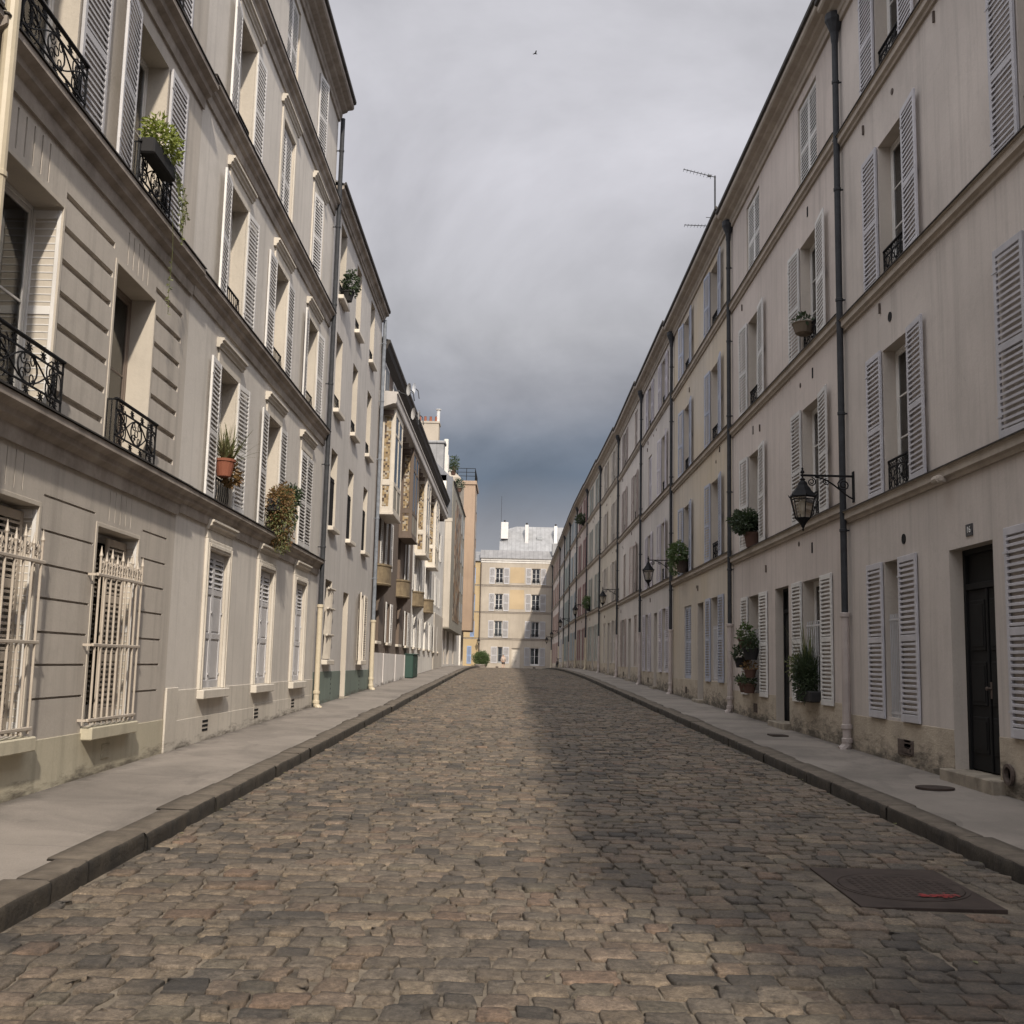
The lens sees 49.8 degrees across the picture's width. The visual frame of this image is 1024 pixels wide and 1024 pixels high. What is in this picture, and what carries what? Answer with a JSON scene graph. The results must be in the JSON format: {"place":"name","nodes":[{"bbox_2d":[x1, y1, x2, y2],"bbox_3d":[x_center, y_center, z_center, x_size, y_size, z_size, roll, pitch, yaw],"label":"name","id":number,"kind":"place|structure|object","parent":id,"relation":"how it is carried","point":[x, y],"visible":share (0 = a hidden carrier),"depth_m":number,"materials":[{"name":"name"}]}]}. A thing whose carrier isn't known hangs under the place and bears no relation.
{"place":"outdoors","nodes":[
{"label":"outdoors","id":0,"kind":"place"},
{"bbox_2d":[0,665,467,880],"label":"pavement","id":1,"kind":"structure","parent":0,"point":[38,829],"depth_m":11.86,"materials":[{"name":"concrete"}]},
{"bbox_2d":[0,0,219,802],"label":"town house","id":2,"kind":"structure","parent":1,"relation":"on","point":[95,490],"depth_m":12.02,"materials":[{"name":"grey stone"}]},
{"bbox_2d":[0,503,45,756],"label":"window","id":3,"kind":"structure","parent":2,"relation":"in","point":[22,744],"depth_m":10.46,"materials":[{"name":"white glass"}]},
{"bbox_2d":[0,181,66,412],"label":"window","id":4,"kind":"structure","parent":2,"relation":"in","point":[19,217],"depth_m":10.93,"materials":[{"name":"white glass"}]},
{"bbox_2d":[1,0,113,133],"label":"window","id":5,"kind":"structure","parent":2,"relation":"in","point":[37,17],"depth_m":11.46,"materials":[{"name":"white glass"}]},
{"bbox_2d":[77,533,143,740],"bbox_3d":[-4.785,1.410,12.848,0.460,2.363,1.610,1,-8,0],"label":"window","id":6,"kind":"structure","parent":2,"relation":"in","point":[108,571],"depth_m":13.04,"materials":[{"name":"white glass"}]},
{"bbox_2d":[104,286,158,464],"bbox_3d":[-4.715,-1.733,13.335,0.492,2.160,1.460,1,-8,0],"label":"window","id":7,"kind":"structure","parent":2,"relation":"in","point":[115,415],"depth_m":13.69,"materials":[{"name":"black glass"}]},
{"bbox_2d":[116,0,188,231],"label":"window","id":8,"kind":"structure","parent":2,"relation":"in","point":[137,92],"depth_m":13.25,"materials":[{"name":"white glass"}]},
{"bbox_2d":[137,110,190,314],"bbox_3d":[-4.332,-3.711,13.571,0.480,2.309,1.389,1,-8,0],"label":"potted plant","id":9,"kind":"object","parent":2,"relation":"on","point":[155,152],"visible":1,"depth_m":13.54,"materials":[{"name":"green plant"}]},
{"bbox_2d":[178,0,193,28],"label":"window","id":10,"kind":"structure","parent":2,"relation":"in","point":[191,7],"depth_m":15.19,"materials":[{"name":"white wood"}]},
{"bbox_2d":[161,0,356,753],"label":"town house","id":11,"kind":"structure","parent":1,"relation":"on","point":[281,101],"depth_m":19.73,"materials":[{"name":"beige"}]},
{"bbox_2d":[202,552,224,687],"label":"window","id":12,"kind":"structure","parent":11,"relation":"in","point":[216,572],"depth_m":17.46,"materials":[{"name":"white wood"}]},
{"bbox_2d":[203,355,250,514],"bbox_3d":[-4.715,-1.158,17.678,0.381,2.160,2.345,1,-8,0],"label":"window","id":13,"kind":"structure","parent":11,"relation":"in","point":[210,432],"depth_m":17.49,"materials":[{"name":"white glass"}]},
{"bbox_2d":[216,421,258,489],"bbox_3d":[-4.436,-0.989,17.554,1.006,1.277,1.242,-2,-9,25],"label":"potted plant","id":14,"kind":"object","parent":11,"relation":"on","point":[226,464],"visible":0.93,"depth_m":17.30,"materials":[{"name":"green plant"}]},
{"bbox_2d":[218,167,259,330],"bbox_3d":[-4.639,-4.198,18.095,0.403,2.020,2.341,1,-8,-1],"label":"window","id":15,"kind":"structure","parent":11,"relation":"in","point":[226,239],"depth_m":18.53,"materials":[{"name":"white wood"}]},
{"bbox_2d":[230,0,267,162],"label":"window","id":16,"kind":"structure","parent":11,"relation":"in","point":[236,72],"depth_m":19.00,"materials":[{"name":"white wood"}]},
{"bbox_2d":[255,570,269,683],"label":"window","id":17,"kind":"structure","parent":11,"relation":"in","point":[263,621],"depth_m":20.91,"materials":[{"name":"white wood"}]},
{"bbox_2d":[256,407,287,528],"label":"window","id":18,"kind":"structure","parent":11,"relation":"in","point":[265,413],"depth_m":20.37,"materials":[{"name":"white wood"}]},
{"bbox_2d":[264,249,295,378],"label":"window","id":19,"kind":"structure","parent":11,"relation":"in","point":[289,336],"depth_m":20.94,"materials":[{"name":"white wood"}]},
{"bbox_2d":[265,481,296,554],"bbox_3d":[-4.430,0.102,20.992,0.677,1.446,1.063,1,-8,0],"label":"potted plant","id":20,"kind":"object","parent":11,"relation":"on","point":[276,506],"visible":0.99,"depth_m":20.89,"materials":[{"name":"green plant"}]},
{"bbox_2d":[281,128,291,215],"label":"window","id":21,"kind":"structure","parent":11,"relation":"in","point":[285,186],"depth_m":22.09,"materials":[{"name":"white wood"}]},
{"bbox_2d":[281,482,303,531],"bbox_3d":[-4.422,-0.108,21.873,0.584,0.980,0.758,1,-8,0],"label":"hanging plant","id":22,"kind":"object","parent":11,"relation":"attached to","point":[297,497],"visible":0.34,"depth_m":21.93,"materials":[{"name":"green plant"}]},
{"bbox_2d":[287,0,298,74],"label":"window","id":23,"kind":"structure","parent":11,"relation":"in","point":[293,28],"depth_m":22.44,"materials":[{"name":"white wood"}]},
{"bbox_2d":[292,584,302,680],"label":"window","id":24,"kind":"structure","parent":11,"relation":"in","point":[295,671],"depth_m":24.31,"materials":[{"name":"white wood"}]},
{"bbox_2d":[297,450,313,550],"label":"window","id":25,"kind":"structure","parent":11,"relation":"in","point":[303,455],"depth_m":24.38,"materials":[{"name":"white wood"}]},
{"bbox_2d":[302,307,324,416],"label":"window","id":26,"kind":"structure","parent":11,"relation":"in","point":[307,321],"depth_m":25.33,"materials":[{"name":"white wood"}]},
{"bbox_2d":[312,192,323,277],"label":"window","id":27,"kind":"structure","parent":11,"relation":"in","point":[317,236],"depth_m":25.08,"materials":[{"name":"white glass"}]},
{"bbox_2d":[317,73,329,156],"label":"window","id":28,"kind":"structure","parent":11,"relation":"in","point":[323,117],"depth_m":25.40,"materials":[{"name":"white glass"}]},
{"bbox_2d":[312,180,390,705],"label":"town house","id":29,"kind":"structure","parent":1,"relation":"on","point":[346,662],"depth_m":31.65,"materials":[{"name":"beige paint"}]},
{"bbox_2d":[321,587,335,664],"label":"window","id":30,"kind":"structure","parent":29,"relation":"in","point":[329,610],"depth_m":27.68,"materials":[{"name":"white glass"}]},
{"bbox_2d":[328,476,339,534],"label":"window","id":31,"kind":"structure","parent":29,"relation":"in","point":[332,529],"depth_m":28.39,"materials":[{"name":"black glass"}]},
{"bbox_2d":[339,269,360,302],"bbox_3d":[-4.306,-6.046,29.288,0.636,0.936,0.764,1,-8,0],"label":"potted plant","id":32,"kind":"object","parent":29,"relation":"on","point":[348,292],"visible":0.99,"depth_m":29.16,"materials":[{"name":"green plant"}]},
{"bbox_2d":[345,495,355,546],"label":"window","id":33,"kind":"structure","parent":29,"relation":"in","point":[348,541],"depth_m":31.34,"materials":[{"name":"black glass"}]},
{"bbox_2d":[355,592,367,664],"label":"window","id":34,"kind":"structure","parent":29,"relation":"in","point":[358,662],"depth_m":33.69,"materials":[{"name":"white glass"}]},
{"bbox_2d":[368,337,449,688],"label":"apartment house","id":35,"kind":"structure","parent":1,"relation":"on","point":[414,503],"depth_m":45.07,"materials":[{"name":"beige paint"}]},
{"bbox_2d":[384,524,393,571],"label":"window","id":36,"kind":"structure","parent":35,"relation":"in","point":[392,535],"depth_m":41.55,"materials":[{"name":"white glass"}]},
{"bbox_2d":[404,653,418,677],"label":"utility cabinet","id":37,"kind":"object","parent":1,"relation":"on","point":[411,663],"visible":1,"depth_m":48.16,"materials":[{"name":"green metal"}]},
{"bbox_2d":[420,409,465,666],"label":"apartment house","id":38,"kind":"structure","parent":1,"relation":"on","point":[453,575],"depth_m":77.44,"materials":[{"name":"beige paint"}]},
{"bbox_2d":[457,468,478,665],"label":"apartment house","id":39,"kind":"structure","parent":1,"relation":"on","point":[471,491],"depth_m":99.63,"materials":[{"name":"beige paint"}]},
{"bbox_2d":[0,668,1023,1023],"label":"road","id":40,"kind":"structure","parent":0,"point":[404,864],"depth_m":7.28,"materials":[{"name":"stone"}]},
{"bbox_2d":[0,666,479,932],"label":"kerb","id":41,"kind":"structure","parent":40,"relation":"on","point":[61,874],"depth_m":9.22,"materials":[{"name":"stone"}]},
{"bbox_2d":[471,650,489,667],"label":"shrub","id":42,"kind":"object","parent":40,"relation":"on","point":[482,662],"visible":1,"depth_m":135.31,"materials":[{"name":"green plant"}]},
{"bbox_2d":[543,668,1023,884],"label":"kerb","id":43,"kind":"structure","parent":40,"relation":"on","point":[997,855],"depth_m":12.10,"materials":[{"name":"stone"}]},
{"bbox_2d":[810,867,1007,913],"bbox_3d":[2.841,2.760,8.052,0.980,0.070,1.320,1,-7,0],"label":"manhole cover","id":44,"kind":"object","parent":40,"relation":"on","point":[913,890],"visible":1,"depth_m":7.91,"materials":[{"name":"metal"}]},
{"bbox_2d":[329,0,810,551],"label":"sky","id":45,"kind":"structure","parent":0,"point":[523,214],"materials":[{"name":"grey"}]},
{"bbox_2d":[561,668,1023,849],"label":"pavement","id":46,"kind":"structure","parent":0,"point":[1000,818],"depth_m":14.76,"materials":[{"name":"concrete"}]},
{"bbox_2d":[550,545,560,667],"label":"terraced house","id":47,"kind":"structure","parent":46,"relation":"on","point":[555,561],"depth_m":129.69,"materials":[{"name":"grey paint"}]},
{"bbox_2d":[557,534,565,667],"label":"terraced house","id":48,"kind":"structure","parent":46,"relation":"on","point":[560,544],"depth_m":114.94,"materials":[{"name":"grey paint"}]},
{"bbox_2d":[561,520,570,667],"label":"terraced house","id":49,"kind":"structure","parent":46,"relation":"on","point":[566,532],"depth_m":105.05,"materials":[{"name":"beige paint"}]},
{"bbox_2d":[566,504,577,667],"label":"terraced house","id":50,"kind":"structure","parent":46,"relation":"on","point":[572,554],"depth_m":94.83,"materials":[{"name":"grey paint"}]},
{"bbox_2d":[573,485,588,669],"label":"terraced house","id":51,"kind":"structure","parent":46,"relation":"on","point":[580,503],"depth_m":84.39,"materials":[{"name":"grey paint"}]},
{"bbox_2d":[583,459,601,671],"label":"terraced house","id":52,"kind":"structure","parent":46,"relation":"on","point":[591,484],"depth_m":74.26,"materials":[{"name":"grey paint"}]},
{"bbox_2d":[596,427,619,675],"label":"terraced house","id":53,"kind":"structure","parent":46,"relation":"on","point":[606,461],"depth_m":64.10,"materials":[{"name":"grey paint"}]},
{"bbox_2d":[613,381,642,682],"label":"terraced house","id":54,"kind":"structure","parent":46,"relation":"on","point":[626,429],"depth_m":53.67,"materials":[{"name":"grey paint"}]},
{"bbox_2d":[620,619,625,666],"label":"window","id":55,"kind":"structure","parent":54,"relation":"in","point":[624,637],"depth_m":55.67,"materials":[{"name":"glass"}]},
{"bbox_2d":[629,541,635,594],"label":"window","id":56,"kind":"structure","parent":54,"relation":"in","point":[630,592],"depth_m":51.41,"materials":[{"name":"wood"}]},
{"bbox_2d":[631,469,637,522],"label":"window","id":57,"kind":"structure","parent":54,"relation":"in","point":[632,502],"depth_m":51.64,"materials":[{"name":"wood"}]},
{"bbox_2d":[634,320,673,691],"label":"terraced house","id":58,"kind":"structure","parent":46,"relation":"on","point":[652,384],"depth_m":43.63,"materials":[{"name":"grey paint"}]},
{"bbox_2d":[642,613,650,670],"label":"window","id":59,"kind":"structure","parent":58,"relation":"in","point":[649,614],"depth_m":45.87,"materials":[{"name":"wood"}]},
{"bbox_2d":[645,378,653,431],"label":"window","id":60,"kind":"structure","parent":58,"relation":"in","point":[652,383],"depth_m":45.68,"materials":[{"name":"wood"}]},
{"bbox_2d":[656,517,664,583],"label":"window","id":61,"kind":"structure","parent":58,"relation":"in","point":[663,570],"depth_m":41.94,"materials":[{"name":"wood"}]},
{"bbox_2d":[657,428,666,496],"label":"window","id":62,"kind":"structure","parent":58,"relation":"in","point":[659,441],"depth_m":42.33,"materials":[{"name":"wood"}]},
{"bbox_2d":[658,350,667,410],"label":"window","id":63,"kind":"structure","parent":58,"relation":"in","point":[666,354],"depth_m":42.63,"materials":[{"name":"wood"}]},
{"bbox_2d":[658,606,668,672],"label":"window","id":64,"kind":"structure","parent":58,"relation":"in","point":[666,639],"depth_m":40.71,"materials":[{"name":"wood"}]},
{"bbox_2d":[662,206,732,709],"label":"terraced house","id":65,"kind":"structure","parent":46,"relation":"on","point":[694,324],"depth_m":33.24,"materials":[{"name":"grey paint"}]},
{"bbox_2d":[665,539,688,576],"bbox_3d":[5.386,1.499,35.764,0.888,1.183,1.856,1,-8,0],"label":"potted plant","id":66,"kind":"object","parent":65,"relation":"attached to","point":[681,560],"visible":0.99,"depth_m":35.36,"materials":[{"name":"green plant"}]},
{"bbox_2d":[677,499,690,575],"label":"window","id":67,"kind":"structure","parent":65,"relation":"in","point":[682,509],"depth_m":35.13,"materials":[{"name":"wood"}]},
{"bbox_2d":[678,396,690,477],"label":"window","id":68,"kind":"structure","parent":65,"relation":"in","point":[688,460],"depth_m":36.80,"materials":[{"name":"wood"}]},
{"bbox_2d":[678,305,691,380],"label":"window","id":69,"kind":"structure","parent":65,"relation":"in","point":[681,354],"depth_m":37.24,"materials":[{"name":"wood"}]},
{"bbox_2d":[685,606,690,678],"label":"window","id":70,"kind":"structure","parent":65,"relation":"in","point":[688,632],"depth_m":35.23,"materials":[{"name":"white wood"}]},
{"bbox_2d":[703,246,720,337],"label":"window","id":71,"kind":"structure","parent":65,"relation":"in","point":[707,307],"depth_m":32.04,"materials":[{"name":"white wood"}]},
{"bbox_2d":[704,471,720,562],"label":"window","id":72,"kind":"structure","parent":65,"relation":"in","point":[708,486],"depth_m":31.38,"materials":[{"name":"white wood"}]},
{"bbox_2d":[704,351,720,448],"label":"window","id":73,"kind":"structure","parent":65,"relation":"in","point":[716,429],"depth_m":31.80,"materials":[{"name":"white wood"}]},
{"bbox_2d":[705,594,723,682],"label":"window","id":74,"kind":"structure","parent":65,"relation":"in","point":[716,629],"depth_m":30.49,"materials":[{"name":"white wood"}]},
{"bbox_2d":[715,0,847,744],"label":"terraced house","id":75,"kind":"structure","parent":46,"relation":"on","point":[774,212],"depth_m":23.02,"materials":[{"name":"grey"}]},
{"bbox_2d":[730,644,748,667],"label":"potted plant","id":76,"kind":"object","parent":75,"relation":"on","point":[738,660],"visible":0.68,"depth_m":25.77,"materials":[{"name":"green plant"}]},
{"bbox_2d":[725,507,758,547],"bbox_3d":[5.433,0.370,25.890,0.840,0.953,1.139,4,-8,-21],"label":"potted plant","id":77,"kind":"object","parent":75,"relation":"on","point":[748,519],"visible":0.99,"depth_m":25.59,"materials":[{"name":"green plant"}]},
{"bbox_2d":[734,621,756,648],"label":"potted plant","id":78,"kind":"object","parent":75,"relation":"on","point":[740,634],"visible":0.69,"depth_m":25.34,"materials":[{"name":"green plant"}]},
{"bbox_2d":[739,634,758,659],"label":"potted plant","id":79,"kind":"object","parent":75,"relation":"on","point":[750,652],"visible":0.98,"depth_m":24.78,"materials":[{"name":"green plant"}]},
{"bbox_2d":[738,297,763,416],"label":"window","id":80,"kind":"structure","parent":75,"relation":"in","point":[759,352],"depth_m":26.68,"materials":[{"name":"white wood"}]},
{"bbox_2d":[739,440,764,550],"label":"window","id":81,"kind":"structure","parent":75,"relation":"in","point":[759,496],"depth_m":25.23,"materials":[{"name":"white wood"}]},
{"bbox_2d":[748,189,758,269],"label":"window","id":82,"kind":"structure","parent":75,"relation":"in","point":[755,238],"depth_m":26.84,"materials":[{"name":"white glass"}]},
{"bbox_2d":[740,591,767,697],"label":"window","id":83,"kind":"structure","parent":75,"relation":"in","point":[758,674],"depth_m":24.63,"materials":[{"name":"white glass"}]},
{"bbox_2d":[767,588,790,729],"bbox_3d":[5.637,3.093,22.796,0.410,3.070,1.390,1,-8,0],"label":"door","id":84,"kind":"structure","parent":75,"relation":"in","point":[784,725],"depth_m":23.16,"materials":[{"name":"black wood"}]},
{"bbox_2d":[784,616,820,705],"bbox_3d":[5.489,2.751,20.615,0.809,1.753,1.253,4,-8,-21],"label":"potted plant","id":85,"kind":"object","parent":75,"relation":"on","point":[803,670],"visible":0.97,"depth_m":20.39,"materials":[{"name":"green plant"}]},
{"bbox_2d":[790,311,814,336],"bbox_3d":[5.669,-3.670,21.454,0.591,0.483,0.510,6,-9,-30],"label":"plant basket","id":86,"kind":"object","parent":75,"relation":"on","point":[802,327],"visible":0.91,"depth_m":21.30,"materials":[{"name":"brown wicker"}]},
{"bbox_2d":[787,208,825,363],"bbox_3d":[5.838,-4.263,21.362,0.354,2.260,2.735,1,-8,1],"label":"window","id":87,"kind":"structure","parent":75,"relation":"in","point":[815,278],"depth_m":21.79,"materials":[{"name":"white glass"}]},
{"bbox_2d":[799,80,816,182],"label":"window","id":88,"kind":"structure","parent":75,"relation":"in","point":[810,145],"depth_m":21.89,"materials":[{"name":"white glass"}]},
{"bbox_2d":[790,384,828,525],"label":"window","id":89,"kind":"structure","parent":75,"relation":"in","point":[818,455],"depth_m":21.30,"materials":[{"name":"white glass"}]},
{"bbox_2d":[790,573,833,705],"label":"window","id":90,"kind":"structure","parent":75,"relation":"in","point":[818,622],"depth_m":19.93,"materials":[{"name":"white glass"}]},
{"bbox_2d":[814,0,1023,800],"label":"terraced house","id":91,"kind":"structure","parent":46,"relation":"on","point":[928,124],"depth_m":14.89,"materials":[{"name":"grey"}]},
{"bbox_2d":[788,467,854,530],"bbox_3d":[5.125,-0.208,18.222,1.065,1.080,0.495,1,-8,0],"label":"wall lantern","id":92,"kind":"object","parent":91,"relation":"attached to","point":[804,493],"depth_m":18.18,"materials":[{"name":"black metal"}]},
{"bbox_2d":[857,0,913,94],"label":"window","id":93,"kind":"structure","parent":91,"relation":"in","point":[894,17],"depth_m":17.71,"materials":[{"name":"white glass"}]},
{"bbox_2d":[861,88,918,291],"bbox_3d":[5.832,-4.735,16.735,0.353,2.260,2.498,1,-8,0],"label":"window","id":94,"kind":"structure","parent":91,"relation":"in","point":[899,182],"depth_m":17.02,"materials":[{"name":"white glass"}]},
{"bbox_2d":[865,553,920,723],"bbox_3d":[5.612,1.869,16.191,0.126,2.340,2.140,1,-8,0],"label":"window","id":95,"kind":"structure","parent":91,"relation":"in","point":[916,719],"depth_m":16.13,"materials":[{"name":"white wood"}]},
{"bbox_2d":[865,314,926,498],"bbox_3d":[5.761,-1.446,16.283,0.341,2.260,2.499,1,-8,0],"label":"window","id":96,"kind":"structure","parent":91,"relation":"in","point":[903,466],"depth_m":16.58,"materials":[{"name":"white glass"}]},
{"bbox_2d":[940,543,1005,795],"bbox_3d":[5.643,1.925,13.357,0.410,3.060,1.540,1,-8,0],"label":"door","id":97,"kind":"structure","parent":91,"relation":"in","point":[978,570],"depth_m":13.54,"materials":[{"name":"black wood"}]},
{"bbox_2d":[984,0,1018,158],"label":"window","id":98,"kind":"structure","parent":91,"relation":"in","point":[1011,59],"depth_m":12.87,"materials":[{"name":"white wood"}]},
{"bbox_2d":[991,230,1023,438],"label":"window shutter","id":99,"kind":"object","parent":91,"relation":"in","point":[1019,236],"depth_m":12.48,"materials":[{"name":"white wood"}]},
{"bbox_2d":[1002,523,1023,739],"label":"window shutter","id":100,"kind":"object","parent":91,"relation":"in","point":[1017,733],"depth_m":12.22,"materials":[{"name":"white wood"}]},
{"bbox_2d":[915,785,954,790],"bbox_3d":[4.976,3.246,12.963,0.440,0.027,0.440,1,-8,0],"label":"pavement cover","id":101,"kind":"object","parent":46,"relation":"on","point":[934,787],"visible":1,"depth_m":12.87,"materials":[{"name":"metal"}]},
{"label":"ground","id":102,"kind":"structure","parent":0,"visible":0},
{"bbox_2d":[463,552,480,665],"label":"end house","id":103,"kind":"structure","parent":102,"relation":"on","point":[470,646],"depth_m":138.77,"materials":[{"name":"beige paint"}]},
{"bbox_2d":[478,543,557,668],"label":"end house","id":104,"kind":"structure","parent":102,"relation":"on","point":[516,607],"depth_m":139.09,"materials":[{"name":"beige paint"}]},
{"bbox_2d":[488,620,507,637],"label":"window","id":105,"kind":"structure","parent":104,"relation":"in","point":[494,625],"depth_m":138.74,"materials":[{"name":"white paint"}]},
{"bbox_2d":[524,648,544,665],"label":"window","id":106,"kind":"structure","parent":104,"relation":"in","point":[537,662],"depth_m":138.30,"materials":[{"name":"white paint"}]},
{"bbox_2d":[525,621,544,638],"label":"window","id":107,"kind":"structure","parent":104,"relation":"in","point":[542,630],"depth_m":138.74,"materials":[{"name":"white paint"}]},
{"bbox_2d":[525,594,545,611],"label":"window","id":108,"kind":"structure","parent":104,"relation":"in","point":[541,603],"depth_m":139.11,"materials":[{"name":"white paint"}]},
{"bbox_2d":[499,503,562,550],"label":"apartment house","id":109,"kind":"structure","parent":102,"relation":"on","point":[526,538],"depth_m":151.56,"materials":[{"name":"concrete"}]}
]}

